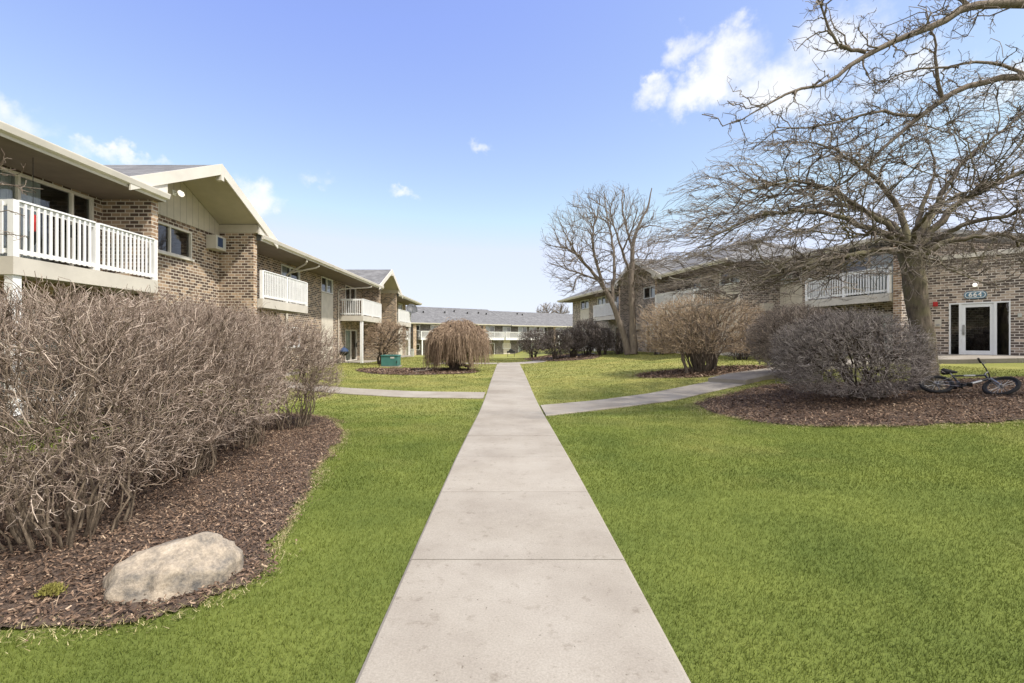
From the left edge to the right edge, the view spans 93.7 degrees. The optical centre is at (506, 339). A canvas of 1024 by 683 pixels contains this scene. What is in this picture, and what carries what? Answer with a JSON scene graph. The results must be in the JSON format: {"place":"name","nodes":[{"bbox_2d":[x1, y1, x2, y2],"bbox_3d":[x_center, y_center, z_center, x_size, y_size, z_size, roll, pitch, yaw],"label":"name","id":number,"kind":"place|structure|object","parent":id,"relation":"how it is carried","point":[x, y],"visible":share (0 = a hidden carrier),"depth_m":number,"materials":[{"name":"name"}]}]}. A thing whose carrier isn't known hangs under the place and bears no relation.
{"place":"outdoors","nodes":[
{"label":"outdoors","id":0,"kind":"place"},
{"bbox_2d":[287,382,484,398],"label":"path","id":1,"kind":"structure","parent":0,"point":[410,394],"depth_m":14.52,"materials":[{"name":"concrete"}]},
{"bbox_2d":[0,349,1023,682],"bbox_3d":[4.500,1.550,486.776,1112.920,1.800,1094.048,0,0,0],"label":"ground","id":2,"kind":"structure","parent":0,"point":[652,565],"depth_m":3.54,"materials":[{"name":"green plant"}]},
{"bbox_2d":[0,148,43,240],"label":"young tree","id":3,"kind":"object","parent":2,"relation":"on","point":[1,164],"visible":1,"depth_m":6.59,"materials":[{"name":"brown plant"}]},
{"bbox_2d":[0,415,341,628],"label":"mulch bed","id":4,"kind":"object","parent":2,"relation":"on","point":[38,622],"visible":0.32,"depth_m":3.85,"materials":[{"name":"wood"}]},
{"bbox_2d":[32,582,68,597],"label":"moss tuft","id":5,"kind":"object","parent":4,"relation":"on","point":[51,588],"visible":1,"depth_m":2.84,"materials":[{"name":"green plant"}]},
{"bbox_2d":[0,270,234,553],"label":"hedge shrub","id":6,"kind":"object","parent":4,"relation":"on","point":[67,317],"visible":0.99,"depth_m":3.73,"materials":[{"name":"brown plant"}]},
{"bbox_2d":[0,283,305,482],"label":"hedge shrub","id":7,"kind":"object","parent":4,"relation":"on","point":[227,349],"visible":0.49,"depth_m":5.31,"materials":[{"name":"brown plant"}]},
{"bbox_2d":[102,531,243,605],"bbox_3d":[-2.154,1.589,3.068,0.860,0.589,0.693,-12,5,-9],"label":"boulder","id":8,"kind":"object","parent":4,"relation":"on","point":[181,566],"visible":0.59,"depth_m":2.93,"materials":[{"name":"stone"}]},
{"bbox_2d":[97,296,298,449],"bbox_3d":[-4.283,0.508,6.896,2.247,2.188,2.210,0,0,0],"label":"hedge shrub","id":9,"kind":"object","parent":4,"relation":"on","point":[255,440],"visible":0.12,"depth_m":6.90,"materials":[{"name":"brown plant"}]},
{"bbox_2d":[221,316,345,430],"bbox_3d":[-4.110,0.581,8.777,2.288,2.080,2.218,0,0,0],"label":"hedge shrub","id":10,"kind":"object","parent":4,"relation":"on","point":[305,382],"visible":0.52,"depth_m":8.62,"materials":[{"name":"brown plant"}]},
{"bbox_2d":[0,121,421,421],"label":"apartment building","id":11,"kind":"structure","parent":2,"relation":"on","point":[199,229],"depth_m":14.79,"materials":[{"name":"brown brick"}]},
{"bbox_2d":[29,215,35,244],"bbox_3d":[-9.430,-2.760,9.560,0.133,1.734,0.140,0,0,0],"label":"hanging decoration","id":12,"kind":"object","parent":11,"relation":"hanging from","point":[34,229],"visible":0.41,"depth_m":9.53,"materials":[{"name":"red"}]},
{"bbox_2d":[0,308,74,401],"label":"sliding door","id":13,"kind":"structure","parent":11,"relation":"in","point":[0,308],"depth_m":10.80,"materials":[{"name":"white paint"}]},
{"bbox_2d":[0,166,93,268],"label":"sliding door","id":14,"kind":"structure","parent":11,"relation":"in","point":[6,191],"depth_m":10.59,"materials":[{"name":"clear glass"}]},
{"bbox_2d":[158,221,194,261],"bbox_3d":[-10.460,-3.080,14.900,0.160,0.960,2.100,0,0,0],"label":"window","id":15,"kind":"structure","parent":11,"relation":"in","point":[168,252],"depth_m":15.06,"materials":[{"name":"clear glass"}]},
{"bbox_2d":[281,264,299,282],"bbox_3d":[-10.497,-3.065,23.200,0.235,0.930,2.100,0,0,0],"label":"window","id":16,"kind":"structure","parent":11,"relation":"in","point":[283,267],"depth_m":22.92,"materials":[{"name":"white paint"}]},
{"bbox_2d":[321,276,332,293],"bbox_3d":[-10.522,-3.165,27.900,0.185,0.870,1.800,0,0,0],"label":"window","id":17,"kind":"structure","parent":11,"relation":"in","point":[328,282],"depth_m":28.28,"materials":[{"name":"grey glass"}]},
{"bbox_2d":[345,285,355,315],"bbox_3d":[-10.470,-2.565,32.100,0.140,2.030,2.200,0,0,0],"label":"sliding door","id":18,"kind":"structure","parent":11,"relation":"in","point":[345,285],"depth_m":32.07,"materials":[{"name":"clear glass"}]},
{"bbox_2d":[345,329,356,361],"bbox_3d":[-10.507,0.355,32.200,0.215,2.070,2.400,0,0,0],"label":"sliding door","id":19,"kind":"structure","parent":11,"relation":"in","point":[347,332],"depth_m":32.17,"materials":[{"name":"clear glass"}]},
{"bbox_2d":[406,304,416,313],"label":"satellite dish","id":20,"kind":"object","parent":11,"relation":"attached to","point":[411,308],"visible":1,"depth_m":44.67,"materials":[{"name":"metal"}]},
{"bbox_2d":[339,346,348,363],"bbox_3d":[-9.989,0.921,29.400,0.602,1.066,0.580,0,0,0],"label":"kettle grill","id":21,"kind":"object","parent":2,"relation":"on","point":[344,352],"visible":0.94,"depth_m":29.23,"materials":[{"name":"black paint"}]},
{"bbox_2d":[363,319,411,364],"bbox_3d":[-7.108,0.113,28.607,2.848,2.802,2.646,0,0,0],"label":"round headed tree","id":22,"kind":"object","parent":2,"relation":"on","point":[396,340],"visible":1,"depth_m":28.32,"materials":[{"name":"brown plant"}]},
{"bbox_2d":[380,355,401,366],"bbox_3d":[-6.550,1.218,27.100,1.040,0.760,0.920,0,0,0],"label":"utility cabinet","id":23,"kind":"object","parent":2,"relation":"on","point":[390,360],"visible":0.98,"depth_m":26.70,"materials":[{"name":"green metal"}]},
{"bbox_2d":[359,368,476,374],"bbox_3d":[-4.360,1.494,23.788,6.057,0.115,4.864,0,0,0],"label":"mulch bed","id":24,"kind":"object","parent":2,"relation":"on","point":[412,370],"visible":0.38,"depth_m":22.40,"materials":[{"name":"wood"}]},
{"bbox_2d":[423,317,494,369],"bbox_3d":[-2.451,0.292,24.345,3.644,2.913,3.554,0,0,0],"label":"weeping tree","id":25,"kind":"object","parent":24,"relation":"on","point":[450,343],"visible":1,"depth_m":23.36,"materials":[{"name":"brown plant"}]},
{"bbox_2d":[406,306,572,354],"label":"apartment building","id":26,"kind":"structure","parent":2,"relation":"on","point":[505,328],"depth_m":83.03,"materials":[{"name":"white paint"}]},
{"bbox_2d":[486,326,494,336],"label":"sliding door","id":27,"kind":"structure","parent":26,"relation":"in","point":[487,327],"depth_m":81.70,"materials":[{"name":"white paint"}]},
{"bbox_2d":[518,327,526,335],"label":"sliding door","id":28,"kind":"structure","parent":26,"relation":"in","point":[520,329],"depth_m":85.58,"materials":[{"name":"white paint"}]},
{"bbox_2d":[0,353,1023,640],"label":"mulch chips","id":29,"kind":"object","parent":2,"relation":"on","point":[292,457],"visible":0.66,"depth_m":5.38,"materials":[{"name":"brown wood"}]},
{"bbox_2d":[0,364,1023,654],"bbox_3d":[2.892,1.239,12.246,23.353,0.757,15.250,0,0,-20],"label":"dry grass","id":30,"kind":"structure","parent":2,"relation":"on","point":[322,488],"depth_m":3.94,"materials":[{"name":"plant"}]},
{"bbox_2d":[516,328,547,357],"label":"dark shrub","id":31,"kind":"object","parent":2,"relation":"on","point":[533,348],"visible":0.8,"depth_m":40.69,"materials":[{"name":"brown plant"}]},
{"bbox_2d":[536,303,555,312],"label":"distant tree","id":32,"kind":"object","parent":2,"relation":"on","point":[545,308],"visible":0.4,"depth_m":117.72,"materials":[{"name":"grey plant"}]},
{"bbox_2d":[551,303,569,313],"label":"distant tree","id":33,"kind":"object","parent":2,"relation":"on","point":[560,310],"visible":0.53,"depth_m":121.54,"materials":[{"name":"grey plant"}]},
{"bbox_2d":[532,354,598,360],"bbox_3d":[4.040,1.311,36.321,5.276,0.453,9.099,0,0,0],"label":"mulch bed","id":34,"kind":"object","parent":2,"relation":"on","point":[591,357],"visible":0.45,"depth_m":33.80,"materials":[{"name":"wood"}]},
{"bbox_2d":[539,329,574,358],"bbox_3d":[3.563,0.276,34.210,2.635,2.322,2.649,0,0,0],"label":"dark shrub","id":35,"kind":"object","parent":34,"relation":"on","point":[564,336],"visible":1,"depth_m":33.80,"materials":[{"name":"brown plant"}]},
{"bbox_2d":[561,326,588,356],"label":"dark shrub","id":36,"kind":"object","parent":34,"relation":"on","point":[574,334],"visible":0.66,"depth_m":35.08,"materials":[{"name":"brown plant"}]},
{"bbox_2d":[574,318,600,354],"bbox_3d":[6.027,-0.274,36.294,2.499,2.943,2.391,0,0,0],"label":"dark shrub","id":37,"kind":"object","parent":34,"relation":"on","point":[587,325],"visible":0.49,"depth_m":35.95,"materials":[{"name":"brown plant"}]},
{"bbox_2d":[589,326,614,354],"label":"dark shrub","id":38,"kind":"object","parent":2,"relation":"on","point":[599,344],"visible":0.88,"depth_m":35.10,"materials":[{"name":"brown plant"}]},
{"bbox_2d":[540,181,673,354],"bbox_3d":[6.753,-4.983,32.985,9.120,11.998,6.551,0,0,0],"label":"two trunked tree","id":39,"kind":"object","parent":2,"relation":"on","point":[630,345],"visible":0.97,"depth_m":32.77,"materials":[{"name":"brown plant"}]},
{"bbox_2d":[607,332,627,354],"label":"foundation shrub","id":40,"kind":"object","parent":2,"relation":"on","point":[616,347],"visible":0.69,"depth_m":34.42,"materials":[{"name":"brown plant"}]},
{"bbox_2d":[645,334,672,354],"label":"foundation shrub","id":41,"kind":"object","parent":2,"relation":"on","point":[656,353],"visible":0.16,"depth_m":31.43,"materials":[{"name":"brown plant"}]},
{"bbox_2d":[641,366,762,377],"bbox_3d":[8.004,1.274,19.427,5.328,0.411,3.212,0,0,0],"label":"mulch bed","id":42,"kind":"object","parent":2,"relation":"on","point":[699,372],"visible":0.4,"depth_m":18.93,"materials":[{"name":"wood"}]},
{"bbox_2d":[662,317,702,373],"bbox_3d":[6.958,0.238,19.225,1.682,2.316,1.306,0,0,0],"label":"sapling","id":43,"kind":"object","parent":42,"relation":"on","point":[682,354],"visible":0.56,"depth_m":19.17,"materials":[{"name":"brown plant"}]},
{"bbox_2d":[634,290,770,371],"bbox_3d":[7.941,-0.412,19.728,5.336,3.489,4.408,0,0,0],"label":"spreading shrub","id":44,"kind":"object","parent":42,"relation":"on","point":[709,350],"visible":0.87,"depth_m":19.17,"materials":[{"name":"brown plant"}]},
{"bbox_2d":[719,334,758,359],"bbox_3d":[11.636,0.346,23.810,1.937,1.334,1.956,0,0,0],"label":"foundation shrub","id":45,"kind":"object","parent":2,"relation":"on","point":[739,356],"visible":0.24,"depth_m":23.64,"materials":[{"name":"brown plant"}]},
{"bbox_2d":[557,228,1023,355],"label":"apartment building","id":46,"kind":"structure","parent":2,"relation":"on","point":[990,323],"depth_m":20.08,"materials":[{"name":"brown brick"}]},
{"bbox_2d":[580,299,588,309],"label":"window","id":47,"kind":"structure","parent":46,"relation":"in","point":[586,301],"depth_m":48.72,"materials":[{"name":"grey glass"}]},
{"bbox_2d":[598,296,605,304],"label":"window","id":48,"kind":"structure","parent":46,"relation":"in","point":[601,300],"depth_m":44.65,"materials":[{"name":"grey glass"}]},
{"bbox_2d":[643,285,654,298],"bbox_3d":[10.766,-3.565,35.928,0.185,0.870,1.900,0,0,-12],"label":"window","id":49,"kind":"structure","parent":46,"relation":"in","point":[653,290],"depth_m":35.89,"materials":[{"name":"black glass"}]},
{"bbox_2d":[675,275,701,306],"bbox_3d":[11.804,-3.035,31.139,0.185,2.030,2.900,0,0,-12],"label":"sliding door","id":50,"kind":"structure","parent":46,"relation":"in","point":[698,275],"depth_m":30.56,"materials":[{"name":"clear glass"}]},
{"bbox_2d":[719,268,739,285],"bbox_3d":[12.662,-3.600,27.181,0.185,0.900,1.700,0,0,-12],"label":"window","id":51,"kind":"structure","parent":46,"relation":"in","point":[737,280],"depth_m":27.15,"materials":[{"name":"white paint"}]},
{"bbox_2d":[781,266,801,283],"bbox_3d":[15.323,-3.475,25.762,0.185,0.850,1.400,0,0,-12],"label":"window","id":52,"kind":"structure","parent":46,"relation":"in","point":[795,266],"depth_m":26.18,"materials":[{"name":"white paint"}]},
{"bbox_2d":[842,253,892,294],"bbox_3d":[16.244,-2.915,21.511,0.185,2.030,2.600,0,0,-12],"label":"sliding door","id":53,"kind":"structure","parent":46,"relation":"in","point":[880,256],"depth_m":21.11,"materials":[{"name":"white paint"}]},
{"bbox_2d":[847,313,892,354],"bbox_3d":[16.265,-0.115,21.413,0.185,2.070,2.400,0,0,-12],"label":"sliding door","id":54,"kind":"structure","parent":46,"relation":"in","point":[888,314],"depth_m":20.80,"materials":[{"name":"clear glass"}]},
{"bbox_2d":[964,291,986,298],"bbox_3d":[17.613,-1.700,18.057,0.037,0.290,0.630,0,0,-40],"label":"house number sign","id":55,"kind":"object","parent":46,"relation":"attached to","point":[970,294],"visible":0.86,"depth_m":18.06,"materials":[{"name":"white paint"}]},
{"bbox_2d":[962,303,993,354],"bbox_3d":[17.695,-0.385,18.063,0.660,1.950,0.722,0,0,0],"label":"door","id":56,"kind":"structure","parent":46,"relation":"in","point":[977,319],"depth_m":18.05,"materials":[{"name":"white metal"}]},
{"bbox_2d":[742,302,858,375],"bbox_3d":[9.533,0.005,15.660,3.343,2.556,3.030,0,0,0],"label":"rounded shrub","id":57,"kind":"object","parent":2,"relation":"on","point":[774,320],"visible":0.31,"depth_m":15.52,"materials":[{"name":"brown plant"}]},
{"bbox_2d":[701,377,1023,426],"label":"mulch bed","id":58,"kind":"object","parent":2,"relation":"on","point":[884,410],"visible":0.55,"depth_m":10.25,"materials":[{"name":"wood"}]},
{"bbox_2d":[640,59,1023,391],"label":"spreading tree","id":59,"kind":"object","parent":58,"relation":"on","point":[914,249],"visible":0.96,"depth_m":11.15,"materials":[{"name":"brown plant"}]},
{"bbox_2d":[764,304,944,400],"bbox_3d":[7.965,0.298,11.312,3.552,2.296,3.190,0,0,0],"label":"rounded shrub","id":60,"kind":"object","parent":58,"relation":"on","point":[851,389],"visible":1,"depth_m":10.76,"materials":[{"name":"brown plant"}]},
{"bbox_2d":[919,358,1020,395],"bbox_3d":[10.744,0.967,11.204,1.708,0.681,0.964,0,35,44],"label":"bicycle","id":61,"kind":"object","parent":58,"relation":"on","point":[1017,382],"visible":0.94,"depth_m":11.19,"materials":[{"name":"black metal"}]},
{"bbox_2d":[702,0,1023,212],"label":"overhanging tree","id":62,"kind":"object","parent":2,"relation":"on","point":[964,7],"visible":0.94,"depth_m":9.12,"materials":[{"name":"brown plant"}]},
{"bbox_2d":[0,0,1023,313],"label":"sky","id":63,"kind":"structure","parent":0,"point":[433,143],"materials":[{"name":"blue"}]},
{"bbox_2d":[355,364,690,682],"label":"sidewalk","id":64,"kind":"structure","parent":0,"point":[517,570],"depth_m":3.00,"materials":[{"name":"concrete"}]},
{"bbox_2d":[498,353,594,363],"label":"path","id":65,"kind":"structure","parent":0,"point":[535,361],"depth_m":32.40,"materials":[{"name":"concrete"}]},
{"bbox_2d":[540,381,744,415],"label":"path","id":66,"kind":"structure","parent":0,"point":[683,392],"depth_m":12.94,"materials":[{"name":"concrete"}]},
{"bbox_2d":[708,363,833,384],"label":"path","id":67,"kind":"structure","parent":0,"point":[748,377],"depth_m":16.21,"materials":[{"name":"concrete"}]},
{"bbox_2d":[826,354,1023,366],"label":"path","id":68,"kind":"structure","parent":0,"point":[959,359],"depth_m":16.75,"materials":[{"name":"concrete"}]}
]}

